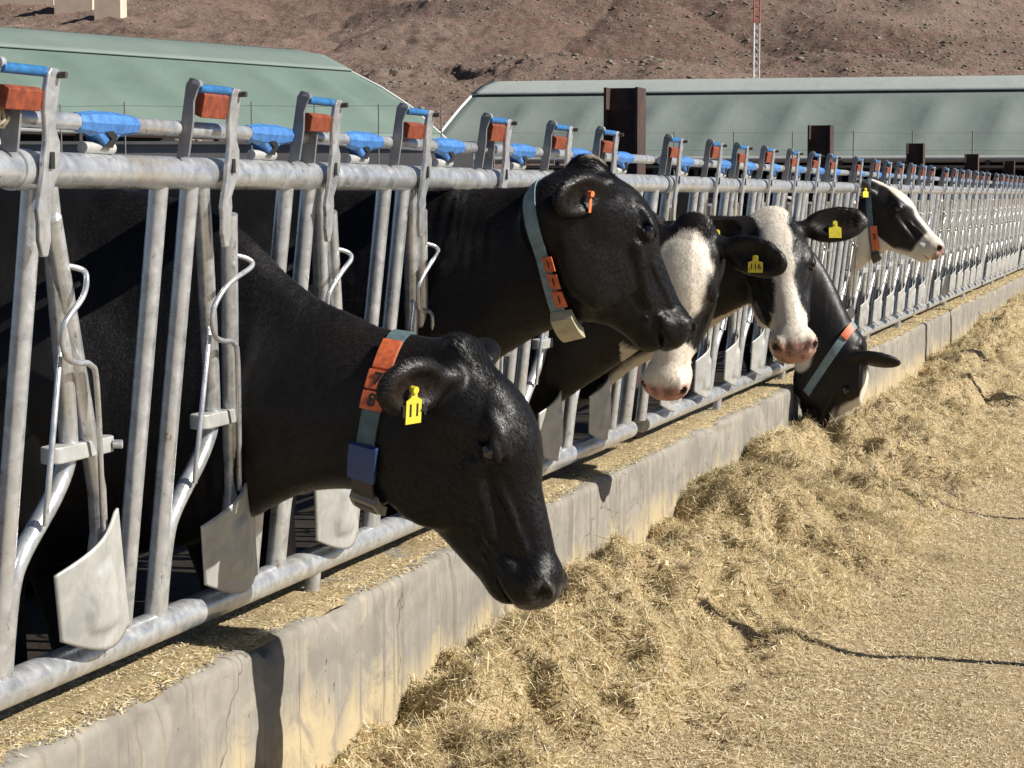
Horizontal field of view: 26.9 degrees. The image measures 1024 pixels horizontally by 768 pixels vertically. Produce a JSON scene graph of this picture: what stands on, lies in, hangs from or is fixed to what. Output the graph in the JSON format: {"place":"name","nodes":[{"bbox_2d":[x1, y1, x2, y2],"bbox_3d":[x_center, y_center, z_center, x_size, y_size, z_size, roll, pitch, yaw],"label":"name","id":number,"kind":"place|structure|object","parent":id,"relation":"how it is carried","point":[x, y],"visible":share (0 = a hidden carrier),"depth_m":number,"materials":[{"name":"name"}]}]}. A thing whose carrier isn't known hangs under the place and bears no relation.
{"place":"outdoors","nodes":[
{"label":"outdoors","id":0,"kind":"place"},
{"bbox_2d":[25,269,983,659],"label":"pen floor","id":1,"kind":"structure","parent":0,"point":[183,579],"depth_m":8.93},
{"bbox_2d":[40,101,441,163],"bbox_3d":[-7.758,-3.621,39.836,12.929,3.247,0.028,0,5,0],"label":"stake fence","id":2,"kind":"object","parent":1,"relation":"on","point":[251,105],"visible":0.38,"depth_m":39.71,"materials":[{"name":"metal"}]},
{"bbox_2d":[19,141,475,167],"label":"yard wall","id":3,"kind":"structure","parent":1,"relation":"on","point":[208,149],"depth_m":41.66,"materials":[{"name":"concrete"}]},
{"bbox_2d":[0,188,568,665],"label":"cow","id":4,"kind":"object","parent":1,"relation":"on","point":[442,436],"visible":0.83,"depth_m":4.78},
{"bbox_2d":[25,210,787,594],"bbox_3d":[-0.663,0.081,7.563,3.283,1.570,0.721,2,5,17],"label":"cow","id":5,"kind":"object","parent":1,"relation":"on","point":[697,248],"visible":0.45,"depth_m":7.09},
{"bbox_2d":[127,153,696,590],"bbox_3d":[-1.077,0.150,6.332,3.234,1.648,0.721,2,5,17],"label":"cow","id":6,"kind":"object","parent":1,"relation":"on","point":[568,249],"visible":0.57,"depth_m":5.87},
{"bbox_2d":[0,276,1023,767],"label":"feed kerb","id":7,"kind":"structure","parent":1,"relation":"on","point":[306,692],"depth_m":5.47,"materials":[{"name":"concrete"}]},
{"bbox_2d":[0,56,668,705],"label":"headlock panel","id":8,"kind":"object","parent":7,"relation":"on","point":[98,622],"visible":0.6,"depth_m":4.55,"materials":[{"name":"grey metal"}]},
{"bbox_2d":[0,108,10,143],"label":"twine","id":9,"kind":"object","parent":8,"relation":"attached to","point":[4,121],"visible":0.93,"depth_m":3.69,"materials":[{"name":"beige fabric"}]},
{"bbox_2d":[0,150,23,710],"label":"end rails","id":10,"kind":"object","parent":8,"relation":"attached to","point":[11,169],"visible":0.96,"depth_m":3.75,"materials":[{"name":"silver metal"}]},
{"bbox_2d":[0,268,1023,766],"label":"hay chaff","id":11,"kind":"object","parent":7,"relation":"on","point":[138,678],"visible":0.48,"depth_m":5.20,"materials":[{"name":"beige plant"}]},
{"bbox_2d":[603,87,645,438],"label":"rusty beam","id":12,"kind":"structure","parent":7,"relation":"on","point":[625,111],"depth_m":8.80,"materials":[{"name":"brown metal"}]},
{"bbox_2d":[634,134,854,431],"bbox_3d":[1.279,-0.553,10.752,0.238,1.260,5.010,2,5,17],"label":"headlock panel","id":13,"kind":"object","parent":7,"relation":"on","point":[732,185],"visible":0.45,"depth_m":10.04,"materials":[{"name":"grey metal"}]},
{"bbox_2d":[807,125,833,201],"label":"rusty beam","id":14,"kind":"structure","parent":7,"relation":"on","point":[820,140],"depth_m":13.48,"materials":[{"name":"brown metal"}]},
{"bbox_2d":[837,156,942,339],"bbox_3d":[2.758,-0.964,15.426,0.238,1.260,5.010,2,5,17],"label":"headlock panel","id":15,"kind":"object","parent":7,"relation":"on","point":[889,270],"visible":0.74,"depth_m":15.25,"materials":[{"name":"metal"}]},
{"bbox_2d":[904,143,924,313],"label":"rusty beam","id":16,"kind":"structure","parent":7,"relation":"on","point":[915,153],"depth_m":18.15,"materials":[{"name":"brown metal"}]},
{"bbox_2d":[925,167,993,309],"bbox_3d":[4.238,-1.376,20.100,0.238,1.260,5.010,2,5,17],"label":"headlock panel","id":17,"kind":"object","parent":7,"relation":"on","point":[962,222],"visible":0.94,"depth_m":19.68,"materials":[{"name":"metal"}]},
{"bbox_2d":[964,154,978,289],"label":"rusty beam","id":18,"kind":"structure","parent":7,"relation":"on","point":[971,162],"depth_m":22.82,"materials":[{"name":"brown metal"}]},
{"bbox_2d":[980,173,1023,285],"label":"headlock panel","id":19,"kind":"object","parent":7,"relation":"on","point":[1002,244],"visible":0.99,"depth_m":24.24,"materials":[{"name":"metal"}]},
{"bbox_2d":[1003,161,1014,273],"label":"rusty beam","id":20,"kind":"structure","parent":7,"relation":"on","point":[1008,167],"depth_m":27.50,"materials":[{"name":"brown metal"}]},
{"bbox_2d":[1016,217,1023,270],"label":"headlock panel","id":21,"kind":"object","parent":7,"relation":"on","point":[1020,264],"visible":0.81,"depth_m":27.54,"materials":[{"name":"metal"}]},
{"bbox_2d":[535,205,868,419],"bbox_3d":[-0.398,0.029,8.148,3.436,1.570,0.721,2,5,17],"label":"cow","id":22,"kind":"object","parent":1,"relation":"on","point":[780,305],"visible":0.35,"depth_m":7.67},
{"bbox_2d":[537,177,944,420],"bbox_3d":[1.234,-0.514,13.879,3.085,1.645,0.721,2,5,17],"label":"cow","id":23,"kind":"object","parent":1,"relation":"on","point":[897,224],"visible":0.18,"depth_m":13.38},
{"bbox_2d":[525,165,1023,199],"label":"pen shelter","id":24,"kind":"object","parent":1,"relation":"on","point":[655,168],"visible":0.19,"depth_m":47.66,"materials":[{"name":"metal"}]},
{"bbox_2d":[657,192,900,427],"bbox_3d":[0.547,-0.279,11.643,3.128,1.569,0.721,2,5,17],"label":"cow","id":25,"kind":"object","parent":1,"relation":"on","point":[831,376],"visible":0.19,"depth_m":11.21},
{"bbox_2d":[0,0,1023,170],"bbox_3d":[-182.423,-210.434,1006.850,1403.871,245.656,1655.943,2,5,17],"label":"hillside","id":26,"kind":"structure","parent":0,"point":[474,39],"depth_m":207.74,"materials":[{"name":"soil"}]},
{"bbox_2d":[0,0,53,5],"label":"hillside building","id":27,"kind":"structure","parent":26,"relation":"on","point":[37,2],"depth_m":272.79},
{"bbox_2d":[54,0,93,13],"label":"hillside building","id":28,"kind":"structure","parent":26,"relation":"on","point":[67,6],"depth_m":254.05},
{"bbox_2d":[94,0,126,20],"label":"hillside building","id":29,"kind":"structure","parent":26,"relation":"on","point":[108,8],"depth_m":237.29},
{"bbox_2d":[0,0,1023,140],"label":"hillside scrub","id":30,"kind":"object","parent":26,"relation":"on","point":[748,55],"visible":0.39,"depth_m":201.44,"materials":[{"name":"brown plant"}]},
{"bbox_2d":[7,0,1020,125],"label":"hillside stones","id":31,"kind":"object","parent":26,"relation":"on","point":[588,44],"visible":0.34,"depth_m":205.36,"materials":[{"name":"brown stone"}]},
{"bbox_2d":[753,0,759,77],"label":"lattice mast","id":32,"kind":"object","parent":26,"relation":"on","point":[754,36],"visible":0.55,"depth_m":138.40,"materials":[{"name":"white metal"}]},
{"bbox_2d":[304,288,1023,767],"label":"hay","id":33,"kind":"object","parent":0,"point":[846,590],"visible":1,"depth_m":7.01},
{"bbox_2d":[440,75,1023,182],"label":"grey barn","id":34,"kind":"structure","parent":0,"point":[951,113],"depth_m":101.41,"materials":[{"name":"metal"}]},
{"label":"ground","id":35,"kind":"structure","parent":0,"visible":0},
{"bbox_2d":[0,27,445,140],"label":"green barn","id":36,"kind":"structure","parent":35,"relation":"on","point":[147,77],"depth_m":78.77,"materials":[{"name":"metal"}]},
{"bbox_2d":[494,130,1023,175],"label":"stake fence","id":37,"kind":"object","parent":35,"relation":"on","point":[799,150],"visible":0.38,"depth_m":61.65,"materials":[{"name":"metal"}]}
]}

